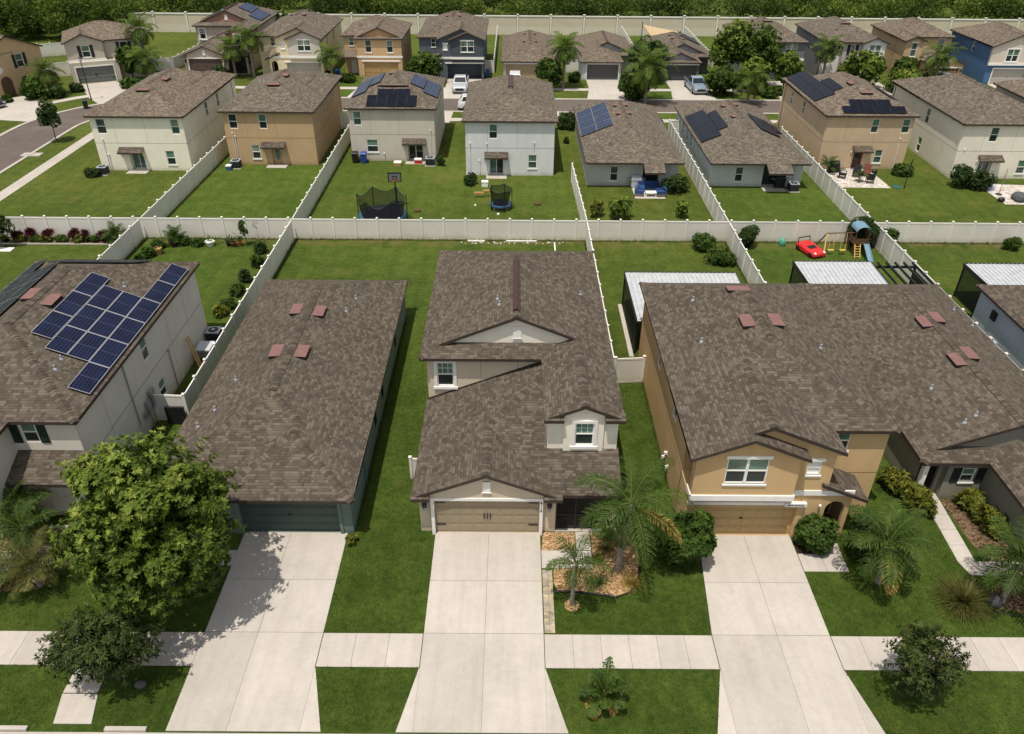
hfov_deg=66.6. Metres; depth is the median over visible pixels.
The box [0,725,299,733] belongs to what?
kerb
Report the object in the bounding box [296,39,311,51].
window
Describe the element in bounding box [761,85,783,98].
yard bush
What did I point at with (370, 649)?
sidewalk
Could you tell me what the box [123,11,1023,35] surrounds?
perimeter wall
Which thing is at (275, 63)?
door
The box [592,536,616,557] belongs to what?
grass clump
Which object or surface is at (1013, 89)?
house
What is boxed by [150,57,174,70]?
vinyl fence
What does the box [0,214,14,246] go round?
tree
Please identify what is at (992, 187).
covered chair
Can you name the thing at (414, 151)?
sliding door
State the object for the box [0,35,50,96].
house
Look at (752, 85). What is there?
queen palm
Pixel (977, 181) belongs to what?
hedge ball
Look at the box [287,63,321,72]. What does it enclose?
garage door
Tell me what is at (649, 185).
garden sofa
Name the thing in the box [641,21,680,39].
shade sail
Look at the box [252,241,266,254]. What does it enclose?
garden bush
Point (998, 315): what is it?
house
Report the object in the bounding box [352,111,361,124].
window
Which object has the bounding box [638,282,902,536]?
house
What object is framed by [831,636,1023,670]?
sidewalk
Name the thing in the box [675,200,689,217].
sapling
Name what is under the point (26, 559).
areca palm
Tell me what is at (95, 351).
house
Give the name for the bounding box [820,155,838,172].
garden palm
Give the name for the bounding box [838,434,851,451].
window
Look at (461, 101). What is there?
parked car
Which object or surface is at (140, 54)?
queen palm
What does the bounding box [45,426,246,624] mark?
shade tree
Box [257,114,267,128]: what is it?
window
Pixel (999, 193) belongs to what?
umbrella stand
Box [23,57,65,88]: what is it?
queen palm
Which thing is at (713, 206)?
vinyl fence
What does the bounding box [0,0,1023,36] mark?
woodland
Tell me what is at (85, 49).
window
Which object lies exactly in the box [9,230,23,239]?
cordyline
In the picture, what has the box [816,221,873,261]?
play set
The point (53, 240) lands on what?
mulch bed
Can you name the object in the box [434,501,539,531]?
garage door
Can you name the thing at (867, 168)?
patio chair
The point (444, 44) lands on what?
window
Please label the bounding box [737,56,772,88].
yard tree
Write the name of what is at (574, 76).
yard bush
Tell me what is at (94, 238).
ground shrub
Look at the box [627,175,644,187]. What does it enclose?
grill
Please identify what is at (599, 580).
sago palm
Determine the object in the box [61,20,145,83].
house
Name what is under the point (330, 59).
queen palm
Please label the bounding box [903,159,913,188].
garden pole
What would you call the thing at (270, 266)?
vinyl fence
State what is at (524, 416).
house
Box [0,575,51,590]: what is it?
mulch bed
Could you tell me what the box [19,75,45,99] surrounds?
yard tree
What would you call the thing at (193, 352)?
plank
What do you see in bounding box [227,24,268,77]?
queen palm
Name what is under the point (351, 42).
window
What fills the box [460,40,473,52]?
window
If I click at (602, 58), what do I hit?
house
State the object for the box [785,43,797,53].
window
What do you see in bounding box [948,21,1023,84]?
house
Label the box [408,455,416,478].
vinyl fence
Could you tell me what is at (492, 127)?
window
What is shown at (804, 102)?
window
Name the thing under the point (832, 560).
front path
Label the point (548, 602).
paver strip
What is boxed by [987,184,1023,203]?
stone patio
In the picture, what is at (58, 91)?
yard bush
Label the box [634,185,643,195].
garden sofa
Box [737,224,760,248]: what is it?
fence bush
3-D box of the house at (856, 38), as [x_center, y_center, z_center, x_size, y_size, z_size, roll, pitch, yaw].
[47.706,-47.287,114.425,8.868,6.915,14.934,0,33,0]
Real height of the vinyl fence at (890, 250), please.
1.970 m
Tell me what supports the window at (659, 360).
in the house at (770, 414)
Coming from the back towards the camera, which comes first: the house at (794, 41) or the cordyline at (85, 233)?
the house at (794, 41)
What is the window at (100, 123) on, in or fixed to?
in the house at (170, 119)
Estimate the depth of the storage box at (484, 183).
74.26 m
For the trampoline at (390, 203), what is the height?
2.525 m
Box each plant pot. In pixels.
[150,241,161,254]
[200,235,217,246]
[225,233,236,246]
[233,236,242,245]
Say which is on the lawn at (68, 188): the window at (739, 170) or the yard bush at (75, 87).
the yard bush at (75, 87)
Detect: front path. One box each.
[1,525,68,572]
[53,666,106,723]
[191,540,236,565]
[541,532,592,568]
[797,543,848,571]
[932,500,1023,575]
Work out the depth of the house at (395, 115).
79.13 m
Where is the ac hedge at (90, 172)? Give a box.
[83,167,100,177]
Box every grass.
[925,568,1000,630]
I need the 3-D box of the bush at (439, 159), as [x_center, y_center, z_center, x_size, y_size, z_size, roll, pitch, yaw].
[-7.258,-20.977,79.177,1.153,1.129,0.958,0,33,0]
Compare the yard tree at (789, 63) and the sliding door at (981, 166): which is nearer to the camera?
the sliding door at (981, 166)
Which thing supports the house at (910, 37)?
on the lawn at (68, 188)
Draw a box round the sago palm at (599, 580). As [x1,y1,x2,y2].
[588,570,610,591]
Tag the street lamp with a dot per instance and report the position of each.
(80, 60)
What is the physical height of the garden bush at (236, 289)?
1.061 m
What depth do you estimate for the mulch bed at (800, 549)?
35.60 m
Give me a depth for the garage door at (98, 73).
106.87 m
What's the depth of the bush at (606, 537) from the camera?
35.82 m
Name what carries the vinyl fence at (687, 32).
on the lawn at (68, 188)
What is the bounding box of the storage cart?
[195,341,214,361]
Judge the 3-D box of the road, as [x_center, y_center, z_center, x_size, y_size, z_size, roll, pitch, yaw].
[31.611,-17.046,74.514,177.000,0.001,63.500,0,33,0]
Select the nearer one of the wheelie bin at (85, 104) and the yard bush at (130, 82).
the wheelie bin at (85, 104)
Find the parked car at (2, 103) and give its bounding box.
[0,98,6,106]
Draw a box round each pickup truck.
[451,74,468,92]
[684,75,707,93]
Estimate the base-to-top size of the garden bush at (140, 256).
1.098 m
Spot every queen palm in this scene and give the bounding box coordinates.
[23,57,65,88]
[116,11,157,74]
[120,45,165,76]
[211,36,247,76]
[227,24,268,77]
[314,42,344,73]
[545,31,584,87]
[572,453,694,571]
[619,41,677,103]
[729,64,769,103]
[809,32,845,73]
[917,41,966,75]
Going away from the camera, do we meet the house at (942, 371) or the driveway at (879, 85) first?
the house at (942, 371)
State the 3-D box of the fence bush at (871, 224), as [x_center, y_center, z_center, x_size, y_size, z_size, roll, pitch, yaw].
[28.249,-10.875,62.833,2.578,2.790,2.698,0,33,0]
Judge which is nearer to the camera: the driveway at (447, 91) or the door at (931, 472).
the door at (931, 472)
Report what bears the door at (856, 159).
in the house at (850, 121)
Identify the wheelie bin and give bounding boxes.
[81,99,88,108]
[351,151,358,162]
[360,151,367,162]
[486,69,489,76]
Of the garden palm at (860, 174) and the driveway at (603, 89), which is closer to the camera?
the garden palm at (860, 174)
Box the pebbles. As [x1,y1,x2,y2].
[461,241,563,243]
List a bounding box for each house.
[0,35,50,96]
[0,259,207,534]
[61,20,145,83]
[83,68,236,173]
[166,279,409,533]
[179,2,280,73]
[217,69,342,167]
[254,9,343,73]
[340,15,411,76]
[344,70,445,163]
[410,250,625,534]
[416,10,488,78]
[461,75,559,178]
[501,30,558,79]
[572,30,632,79]
[573,99,684,185]
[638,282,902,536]
[642,31,711,80]
[674,100,811,191]
[722,16,808,79]
[776,70,920,171]
[795,16,889,80]
[804,283,1023,556]
[870,17,966,76]
[892,73,1023,178]
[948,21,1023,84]
[971,284,1023,368]
[993,79,1023,103]
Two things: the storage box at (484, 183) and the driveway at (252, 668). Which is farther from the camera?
the storage box at (484, 183)
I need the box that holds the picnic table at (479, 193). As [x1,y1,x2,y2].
[474,190,488,196]
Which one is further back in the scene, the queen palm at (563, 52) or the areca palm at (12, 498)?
the queen palm at (563, 52)
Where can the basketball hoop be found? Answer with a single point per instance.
(394, 177)
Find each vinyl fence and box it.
[0,215,1023,243]
[36,42,66,56]
[44,61,71,76]
[97,219,144,259]
[140,136,228,217]
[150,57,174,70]
[153,393,189,420]
[172,45,197,67]
[181,220,294,414]
[292,125,350,218]
[339,112,348,128]
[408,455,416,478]
[485,60,492,72]
[493,25,497,72]
[566,59,578,72]
[571,162,586,219]
[586,222,614,362]
[615,355,645,382]
[620,26,633,46]
[668,119,680,132]
[668,119,728,220]
[683,26,712,67]
[726,223,766,282]
[781,126,874,221]
[871,225,1023,371]
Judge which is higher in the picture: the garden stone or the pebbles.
the pebbles
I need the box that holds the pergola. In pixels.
[875,261,934,283]
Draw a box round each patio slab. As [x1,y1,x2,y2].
[618,304,633,356]
[632,188,665,198]
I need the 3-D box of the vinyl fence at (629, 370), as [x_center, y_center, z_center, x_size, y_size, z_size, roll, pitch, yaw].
[6.949,0.137,46.333,1.877,1.970,0.170,-2,33,-4]
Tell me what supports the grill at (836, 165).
on the stone patio at (849, 181)
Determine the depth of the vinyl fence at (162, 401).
42.81 m
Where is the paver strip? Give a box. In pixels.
[542,570,554,632]
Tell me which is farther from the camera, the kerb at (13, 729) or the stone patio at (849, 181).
the stone patio at (849, 181)
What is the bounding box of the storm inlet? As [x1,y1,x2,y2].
[20,153,43,156]
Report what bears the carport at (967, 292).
on the lawn at (68, 188)
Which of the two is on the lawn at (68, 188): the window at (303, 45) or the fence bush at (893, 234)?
the fence bush at (893, 234)
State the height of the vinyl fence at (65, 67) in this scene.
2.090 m
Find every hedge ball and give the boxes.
[949,163,973,187]
[967,169,994,191]
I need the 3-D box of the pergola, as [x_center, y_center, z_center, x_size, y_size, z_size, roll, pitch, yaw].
[27.185,-5.375,54.441,2.900,2.500,3.900,0,33,0]
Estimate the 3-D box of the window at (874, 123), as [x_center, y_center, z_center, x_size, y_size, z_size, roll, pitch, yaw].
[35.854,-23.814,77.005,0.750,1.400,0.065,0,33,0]
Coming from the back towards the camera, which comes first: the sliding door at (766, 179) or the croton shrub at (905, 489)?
the sliding door at (766, 179)
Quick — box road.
[0,98,780,170]
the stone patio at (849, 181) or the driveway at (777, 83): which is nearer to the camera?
the stone patio at (849, 181)
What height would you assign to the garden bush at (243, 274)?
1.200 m
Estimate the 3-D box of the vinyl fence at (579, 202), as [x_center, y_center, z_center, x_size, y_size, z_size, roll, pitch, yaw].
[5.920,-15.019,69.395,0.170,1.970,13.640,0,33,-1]
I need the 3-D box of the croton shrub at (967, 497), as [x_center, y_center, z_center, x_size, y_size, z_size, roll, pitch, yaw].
[22.214,6.417,37.786,1.500,1.336,1.357,7,34,10]
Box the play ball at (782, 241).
[779,238,785,245]
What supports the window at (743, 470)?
in the house at (770, 414)
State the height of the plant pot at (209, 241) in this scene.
0.874 m
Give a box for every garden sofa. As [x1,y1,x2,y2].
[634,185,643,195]
[637,181,659,191]
[655,185,666,196]
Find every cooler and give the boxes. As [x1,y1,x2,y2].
[225,164,231,170]
[414,158,421,163]
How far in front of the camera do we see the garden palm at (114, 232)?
62.75 m
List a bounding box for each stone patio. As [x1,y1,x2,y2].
[828,170,890,187]
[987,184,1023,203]
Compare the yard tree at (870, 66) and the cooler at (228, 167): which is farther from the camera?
the yard tree at (870, 66)
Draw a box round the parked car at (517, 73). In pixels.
[509,71,520,75]
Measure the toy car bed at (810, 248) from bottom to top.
0.997 m
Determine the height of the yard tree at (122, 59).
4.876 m
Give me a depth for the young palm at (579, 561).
31.27 m
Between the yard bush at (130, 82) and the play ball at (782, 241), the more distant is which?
the yard bush at (130, 82)
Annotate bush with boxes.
[0,94,13,102]
[45,85,66,98]
[68,82,84,92]
[119,76,133,88]
[123,77,143,89]
[131,253,147,261]
[140,246,156,257]
[149,239,166,247]
[167,235,177,247]
[176,235,190,246]
[189,236,204,247]
[211,64,230,72]
[211,305,229,317]
[219,296,235,309]
[228,282,245,296]
[236,268,251,282]
[248,254,265,268]
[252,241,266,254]
[339,73,356,82]
[435,155,445,165]
[463,172,476,185]
[556,110,574,130]
[568,70,580,81]
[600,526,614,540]
[620,73,628,80]
[660,173,690,193]
[691,232,717,251]
[703,244,737,266]
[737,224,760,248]
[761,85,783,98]
[847,215,879,247]
[883,227,899,242]
[891,162,914,176]
[1002,236,1023,251]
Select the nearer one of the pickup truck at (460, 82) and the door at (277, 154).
the door at (277, 154)
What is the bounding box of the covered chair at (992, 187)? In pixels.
[983,184,994,190]
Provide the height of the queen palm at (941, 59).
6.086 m
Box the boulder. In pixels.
[987,594,1001,607]
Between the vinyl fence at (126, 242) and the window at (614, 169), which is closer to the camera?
the vinyl fence at (126, 242)
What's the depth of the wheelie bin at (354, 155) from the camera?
79.59 m
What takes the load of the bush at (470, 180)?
on the lawn at (68, 188)
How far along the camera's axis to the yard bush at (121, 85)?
104.04 m
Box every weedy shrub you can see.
[345,533,357,544]
[592,551,605,563]
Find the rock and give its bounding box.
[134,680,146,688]
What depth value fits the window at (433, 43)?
109.03 m
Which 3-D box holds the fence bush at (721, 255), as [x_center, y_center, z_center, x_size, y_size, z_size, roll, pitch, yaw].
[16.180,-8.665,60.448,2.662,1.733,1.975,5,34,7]
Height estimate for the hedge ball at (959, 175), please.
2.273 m
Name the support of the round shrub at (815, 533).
on the mulch bed at (800, 549)
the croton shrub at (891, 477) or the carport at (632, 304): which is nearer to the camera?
the croton shrub at (891, 477)
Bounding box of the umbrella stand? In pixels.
[995,169,1007,195]
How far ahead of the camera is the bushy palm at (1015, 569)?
31.95 m
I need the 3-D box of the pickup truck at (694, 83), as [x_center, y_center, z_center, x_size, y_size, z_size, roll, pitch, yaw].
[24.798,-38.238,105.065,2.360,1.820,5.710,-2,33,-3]
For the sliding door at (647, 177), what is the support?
in the house at (620, 141)
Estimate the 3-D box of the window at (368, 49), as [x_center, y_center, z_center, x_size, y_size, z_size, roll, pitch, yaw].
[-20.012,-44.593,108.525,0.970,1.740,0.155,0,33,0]
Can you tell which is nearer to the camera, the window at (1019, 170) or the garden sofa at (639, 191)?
the garden sofa at (639, 191)
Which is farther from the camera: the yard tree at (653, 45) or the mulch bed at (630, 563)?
the yard tree at (653, 45)
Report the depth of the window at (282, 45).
107.77 m
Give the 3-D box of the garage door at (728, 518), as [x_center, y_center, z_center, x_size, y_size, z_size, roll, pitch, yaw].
[10.546,6.919,35.925,4.780,2.060,0.110,0,33,0]
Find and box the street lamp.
[78,57,91,99]
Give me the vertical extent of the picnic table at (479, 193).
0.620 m
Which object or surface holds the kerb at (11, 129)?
on the road
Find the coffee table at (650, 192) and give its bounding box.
[645,191,656,196]
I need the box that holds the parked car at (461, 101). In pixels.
[457,93,466,109]
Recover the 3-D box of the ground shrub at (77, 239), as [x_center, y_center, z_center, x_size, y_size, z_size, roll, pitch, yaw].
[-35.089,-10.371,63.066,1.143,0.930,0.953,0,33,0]
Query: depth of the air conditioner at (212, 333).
50.07 m
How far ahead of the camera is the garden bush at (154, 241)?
61.97 m
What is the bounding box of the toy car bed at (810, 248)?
[796,235,825,257]
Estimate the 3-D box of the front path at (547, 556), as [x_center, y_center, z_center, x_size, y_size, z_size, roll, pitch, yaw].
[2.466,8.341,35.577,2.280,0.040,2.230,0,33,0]
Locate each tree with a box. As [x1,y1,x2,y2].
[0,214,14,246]
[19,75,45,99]
[35,96,61,141]
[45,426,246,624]
[114,43,142,78]
[276,10,288,20]
[405,50,443,76]
[534,56,563,85]
[617,75,650,100]
[626,34,669,72]
[704,64,742,95]
[708,18,754,68]
[737,19,787,71]
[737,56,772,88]
[770,50,807,85]
[836,50,887,84]
[882,66,933,92]
[890,56,918,74]
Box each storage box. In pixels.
[394,161,401,165]
[481,180,487,186]
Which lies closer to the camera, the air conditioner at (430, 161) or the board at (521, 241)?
the board at (521, 241)
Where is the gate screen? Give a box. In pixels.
[164,406,185,424]
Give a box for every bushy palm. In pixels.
[839,497,937,594]
[975,514,1023,602]
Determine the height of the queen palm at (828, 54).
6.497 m
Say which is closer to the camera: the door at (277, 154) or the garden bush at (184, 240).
the garden bush at (184, 240)
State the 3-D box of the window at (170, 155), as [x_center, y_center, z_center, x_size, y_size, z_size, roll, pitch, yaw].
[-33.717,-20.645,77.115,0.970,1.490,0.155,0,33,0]
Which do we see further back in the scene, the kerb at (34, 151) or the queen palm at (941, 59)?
the queen palm at (941, 59)
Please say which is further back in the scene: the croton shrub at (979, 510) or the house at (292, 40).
the house at (292, 40)
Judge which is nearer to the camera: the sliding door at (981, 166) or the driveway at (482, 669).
the driveway at (482, 669)
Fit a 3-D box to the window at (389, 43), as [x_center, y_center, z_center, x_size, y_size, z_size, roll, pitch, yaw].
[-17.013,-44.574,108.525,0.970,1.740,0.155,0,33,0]
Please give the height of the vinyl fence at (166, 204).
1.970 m
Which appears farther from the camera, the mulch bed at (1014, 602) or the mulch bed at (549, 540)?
the mulch bed at (549, 540)
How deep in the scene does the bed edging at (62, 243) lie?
62.92 m
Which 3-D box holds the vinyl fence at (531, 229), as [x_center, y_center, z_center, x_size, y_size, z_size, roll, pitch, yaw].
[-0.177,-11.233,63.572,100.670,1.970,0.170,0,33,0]
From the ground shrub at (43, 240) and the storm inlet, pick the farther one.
the storm inlet
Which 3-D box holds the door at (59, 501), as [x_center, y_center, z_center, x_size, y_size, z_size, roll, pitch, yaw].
[-21.440,6.069,36.842,0.950,2.050,0.110,0,33,0]
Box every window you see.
[14,53,24,66]
[19,425,40,441]
[80,45,91,57]
[95,119,107,133]
[119,41,126,47]
[139,337,149,360]
[158,377,167,393]
[165,151,177,165]
[169,119,180,133]
[197,27,207,39]
[204,101,208,115]
[215,92,219,106]
[227,114,237,128]
[251,145,261,159]
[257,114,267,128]
[270,38,275,46]
[279,42,285,49]
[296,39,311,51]
[348,37,353,45]
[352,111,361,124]
[365,40,371,52]
[367,140,378,152]
[386,40,393,53]
[431,39,435,47]
[433,361,457,388]
[442,43,447,50]
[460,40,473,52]
[489,124,496,138]
[527,155,536,169]
[570,420,597,448]
[609,166,618,181]
[658,354,660,369]
[673,406,676,421]
[722,456,773,485]
[733,167,743,182]
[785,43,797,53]
[801,100,805,113]
[804,458,826,476]
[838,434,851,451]
[868,44,882,56]
[870,119,880,132]
[871,150,882,163]
[900,119,911,132]
[909,42,918,56]
[915,137,921,151]
[924,108,930,123]
[937,38,946,49]
[957,468,976,483]
[988,127,1000,141]
[1003,48,1021,62]
[1013,160,1023,174]
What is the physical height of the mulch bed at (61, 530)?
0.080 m
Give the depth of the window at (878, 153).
78.76 m
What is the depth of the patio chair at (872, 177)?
75.15 m
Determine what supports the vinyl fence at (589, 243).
on the lawn at (68, 188)
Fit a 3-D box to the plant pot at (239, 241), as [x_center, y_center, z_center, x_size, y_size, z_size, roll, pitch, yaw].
[-22.094,-10.122,62.664,0.844,0.874,0.936,0,33,0]
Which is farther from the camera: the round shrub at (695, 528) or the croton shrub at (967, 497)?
the croton shrub at (967, 497)
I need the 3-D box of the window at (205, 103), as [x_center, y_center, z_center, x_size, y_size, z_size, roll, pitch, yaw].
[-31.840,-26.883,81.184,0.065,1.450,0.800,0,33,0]
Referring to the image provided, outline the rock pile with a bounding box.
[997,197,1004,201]
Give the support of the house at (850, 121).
on the lawn at (68, 188)
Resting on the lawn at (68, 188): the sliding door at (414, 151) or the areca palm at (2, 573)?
the areca palm at (2, 573)
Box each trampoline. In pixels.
[356,186,407,218]
[489,184,511,211]
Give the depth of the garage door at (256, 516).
36.01 m
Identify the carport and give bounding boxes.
[621,271,740,353]
[789,260,889,283]
[953,263,1023,312]
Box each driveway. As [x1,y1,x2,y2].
[0,96,42,121]
[82,81,125,102]
[166,532,347,731]
[395,532,568,733]
[443,79,481,97]
[444,112,452,123]
[586,80,626,98]
[665,80,715,98]
[701,535,884,733]
[766,81,782,99]
[871,82,891,95]
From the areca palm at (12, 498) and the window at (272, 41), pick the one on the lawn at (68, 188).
the areca palm at (12, 498)
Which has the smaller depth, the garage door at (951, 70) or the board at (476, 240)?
the board at (476, 240)
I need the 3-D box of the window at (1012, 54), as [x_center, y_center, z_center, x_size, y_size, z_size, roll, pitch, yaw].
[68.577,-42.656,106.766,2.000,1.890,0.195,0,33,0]
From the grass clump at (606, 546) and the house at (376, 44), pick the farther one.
the house at (376, 44)
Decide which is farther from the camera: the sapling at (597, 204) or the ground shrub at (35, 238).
the sapling at (597, 204)
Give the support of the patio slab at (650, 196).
on the lawn at (68, 188)
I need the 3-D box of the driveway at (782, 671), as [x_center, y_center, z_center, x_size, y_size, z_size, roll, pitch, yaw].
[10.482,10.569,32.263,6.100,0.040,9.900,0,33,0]
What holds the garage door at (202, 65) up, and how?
in the house at (202, 56)
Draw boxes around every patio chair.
[838,166,846,178]
[852,164,862,177]
[862,164,871,176]
[865,174,876,183]
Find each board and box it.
[468,240,484,241]
[506,240,536,241]
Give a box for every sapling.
[32,597,166,687]
[237,220,248,244]
[589,199,605,217]
[608,196,633,218]
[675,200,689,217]
[882,618,971,703]
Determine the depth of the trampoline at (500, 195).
68.94 m
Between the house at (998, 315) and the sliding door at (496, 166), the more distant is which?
the sliding door at (496, 166)
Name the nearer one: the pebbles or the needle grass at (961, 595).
the needle grass at (961, 595)
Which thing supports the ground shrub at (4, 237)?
on the mulch bed at (53, 240)
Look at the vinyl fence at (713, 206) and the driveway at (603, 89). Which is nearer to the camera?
the vinyl fence at (713, 206)
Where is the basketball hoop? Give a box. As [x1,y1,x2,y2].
[387,172,401,186]
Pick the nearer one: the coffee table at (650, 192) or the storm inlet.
the coffee table at (650, 192)
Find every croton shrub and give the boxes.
[877,466,910,492]
[893,476,924,503]
[904,486,938,516]
[952,486,986,511]
[969,501,999,524]
[979,509,1010,539]
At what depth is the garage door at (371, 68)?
110.18 m
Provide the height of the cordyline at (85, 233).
1.189 m
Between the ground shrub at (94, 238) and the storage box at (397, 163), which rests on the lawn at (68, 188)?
the storage box at (397, 163)
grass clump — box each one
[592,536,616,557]
[615,567,646,593]
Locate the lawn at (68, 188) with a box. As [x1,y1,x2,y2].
[0,0,1023,733]
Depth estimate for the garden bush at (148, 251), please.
60.65 m
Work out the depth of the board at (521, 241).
63.84 m
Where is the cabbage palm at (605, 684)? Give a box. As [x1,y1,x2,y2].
[577,656,628,720]
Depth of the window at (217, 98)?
84.31 m
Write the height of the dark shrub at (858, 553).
2.138 m
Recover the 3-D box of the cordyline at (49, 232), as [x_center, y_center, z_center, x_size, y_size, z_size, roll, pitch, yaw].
[-37.642,-10.720,63.209,1.223,1.179,1.217,0,33,0]
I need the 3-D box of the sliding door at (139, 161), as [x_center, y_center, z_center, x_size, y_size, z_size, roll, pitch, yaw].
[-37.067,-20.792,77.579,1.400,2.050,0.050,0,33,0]
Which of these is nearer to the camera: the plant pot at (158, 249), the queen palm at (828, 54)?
the plant pot at (158, 249)
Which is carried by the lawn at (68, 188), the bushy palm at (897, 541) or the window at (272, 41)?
the bushy palm at (897, 541)
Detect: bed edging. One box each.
[0,243,111,244]
[555,534,641,597]
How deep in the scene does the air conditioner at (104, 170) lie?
76.36 m
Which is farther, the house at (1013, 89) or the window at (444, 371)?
the house at (1013, 89)
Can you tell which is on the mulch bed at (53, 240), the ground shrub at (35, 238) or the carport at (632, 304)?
the ground shrub at (35, 238)
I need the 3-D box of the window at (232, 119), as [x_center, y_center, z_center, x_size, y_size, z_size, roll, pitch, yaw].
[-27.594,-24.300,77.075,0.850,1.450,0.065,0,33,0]
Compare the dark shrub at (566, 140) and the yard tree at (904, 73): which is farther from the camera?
the yard tree at (904, 73)
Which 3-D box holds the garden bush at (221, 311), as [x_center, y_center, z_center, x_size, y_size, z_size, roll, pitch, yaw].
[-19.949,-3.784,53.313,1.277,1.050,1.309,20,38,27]
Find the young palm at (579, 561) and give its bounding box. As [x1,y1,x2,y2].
[545,533,613,604]
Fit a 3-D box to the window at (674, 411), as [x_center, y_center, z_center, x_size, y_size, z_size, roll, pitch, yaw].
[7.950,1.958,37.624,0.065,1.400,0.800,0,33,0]
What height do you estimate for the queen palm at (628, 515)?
5.584 m
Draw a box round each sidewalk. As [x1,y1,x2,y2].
[0,118,777,200]
[0,631,204,665]
[48,86,760,103]
[316,633,422,667]
[544,634,719,668]
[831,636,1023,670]
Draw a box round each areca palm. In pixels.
[0,476,51,537]
[0,497,59,556]
[0,525,72,599]
[0,538,21,589]
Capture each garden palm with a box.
[101,221,125,243]
[162,224,186,242]
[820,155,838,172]
[854,170,866,181]
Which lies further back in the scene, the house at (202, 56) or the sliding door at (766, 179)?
the house at (202, 56)
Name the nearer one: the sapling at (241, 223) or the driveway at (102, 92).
the sapling at (241, 223)
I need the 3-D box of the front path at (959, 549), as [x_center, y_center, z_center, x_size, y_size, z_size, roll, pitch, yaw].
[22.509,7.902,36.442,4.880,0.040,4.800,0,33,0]
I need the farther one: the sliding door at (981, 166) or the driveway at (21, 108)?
the driveway at (21, 108)
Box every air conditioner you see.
[96,165,110,175]
[205,326,221,341]
[230,158,243,168]
[425,156,435,166]
[785,181,799,192]
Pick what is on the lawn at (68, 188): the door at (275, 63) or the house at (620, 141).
the house at (620, 141)
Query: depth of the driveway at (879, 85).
107.63 m
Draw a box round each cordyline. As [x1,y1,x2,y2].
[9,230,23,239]
[23,227,35,239]
[41,228,55,239]
[66,227,79,238]
[80,229,90,241]
[95,228,108,241]
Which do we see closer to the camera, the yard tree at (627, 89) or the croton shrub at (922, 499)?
the croton shrub at (922, 499)
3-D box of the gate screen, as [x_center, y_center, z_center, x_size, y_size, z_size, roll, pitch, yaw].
[-18.508,2.676,42.964,1.020,1.150,0.150,0,33,0]
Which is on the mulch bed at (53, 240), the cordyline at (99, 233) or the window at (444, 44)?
the cordyline at (99, 233)
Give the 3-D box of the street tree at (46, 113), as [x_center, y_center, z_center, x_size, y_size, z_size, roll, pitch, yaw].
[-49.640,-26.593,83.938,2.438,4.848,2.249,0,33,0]
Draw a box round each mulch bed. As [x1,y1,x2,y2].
[0,528,62,551]
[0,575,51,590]
[2,238,104,242]
[542,532,575,550]
[554,532,638,595]
[564,599,579,611]
[792,538,813,553]
[939,499,1010,560]
[979,580,1023,612]
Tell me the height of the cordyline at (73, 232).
1.258 m
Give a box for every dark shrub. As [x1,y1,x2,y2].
[563,136,569,143]
[845,512,890,560]
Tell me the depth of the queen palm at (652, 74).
96.56 m
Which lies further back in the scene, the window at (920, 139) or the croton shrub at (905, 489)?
the window at (920, 139)
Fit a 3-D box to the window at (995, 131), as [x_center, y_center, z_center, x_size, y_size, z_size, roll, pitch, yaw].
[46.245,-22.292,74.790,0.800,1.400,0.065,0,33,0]
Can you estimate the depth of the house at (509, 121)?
75.73 m
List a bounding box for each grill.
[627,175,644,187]
[771,176,789,187]
[826,160,843,172]
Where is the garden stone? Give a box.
[0,247,14,251]
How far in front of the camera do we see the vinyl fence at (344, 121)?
89.32 m
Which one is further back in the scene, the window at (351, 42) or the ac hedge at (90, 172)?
the window at (351, 42)
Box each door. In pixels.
[45,487,69,510]
[76,65,116,83]
[132,154,146,167]
[189,59,222,71]
[239,504,340,529]
[272,149,282,162]
[274,61,278,70]
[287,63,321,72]
[351,58,357,72]
[364,62,398,76]
[408,146,422,158]
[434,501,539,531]
[490,160,502,172]
[506,64,537,78]
[587,64,618,79]
[642,166,657,180]
[666,65,696,79]
[691,505,794,532]
[761,166,774,183]
[767,66,773,78]
[851,153,861,166]
[915,464,936,487]
[931,68,958,75]
[976,162,988,174]
[989,69,1023,83]
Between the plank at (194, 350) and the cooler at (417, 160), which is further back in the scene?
the cooler at (417, 160)
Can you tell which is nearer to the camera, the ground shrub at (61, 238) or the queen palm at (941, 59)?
the ground shrub at (61, 238)
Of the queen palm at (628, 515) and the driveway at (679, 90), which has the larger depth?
the driveway at (679, 90)
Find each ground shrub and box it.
[0,234,9,242]
[12,234,26,242]
[28,234,40,242]
[39,235,51,242]
[55,234,68,242]
[73,234,86,242]
[85,235,99,241]
[104,236,114,242]
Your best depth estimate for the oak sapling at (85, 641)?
27.97 m
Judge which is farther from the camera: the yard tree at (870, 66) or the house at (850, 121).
the yard tree at (870, 66)
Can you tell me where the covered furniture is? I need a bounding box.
[1011,191,1023,202]
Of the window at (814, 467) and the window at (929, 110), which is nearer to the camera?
the window at (814, 467)
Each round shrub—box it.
[656,507,717,566]
[792,512,840,555]
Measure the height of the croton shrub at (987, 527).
1.378 m
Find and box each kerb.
[0,97,780,136]
[0,110,778,173]
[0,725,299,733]
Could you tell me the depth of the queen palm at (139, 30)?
106.65 m
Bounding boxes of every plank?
[186,338,199,367]
[187,336,201,364]
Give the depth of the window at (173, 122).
75.41 m
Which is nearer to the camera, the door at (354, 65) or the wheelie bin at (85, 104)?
the wheelie bin at (85, 104)
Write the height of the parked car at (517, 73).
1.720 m
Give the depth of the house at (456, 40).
109.03 m
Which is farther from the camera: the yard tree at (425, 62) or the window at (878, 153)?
the yard tree at (425, 62)
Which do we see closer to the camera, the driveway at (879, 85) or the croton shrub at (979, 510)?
the croton shrub at (979, 510)

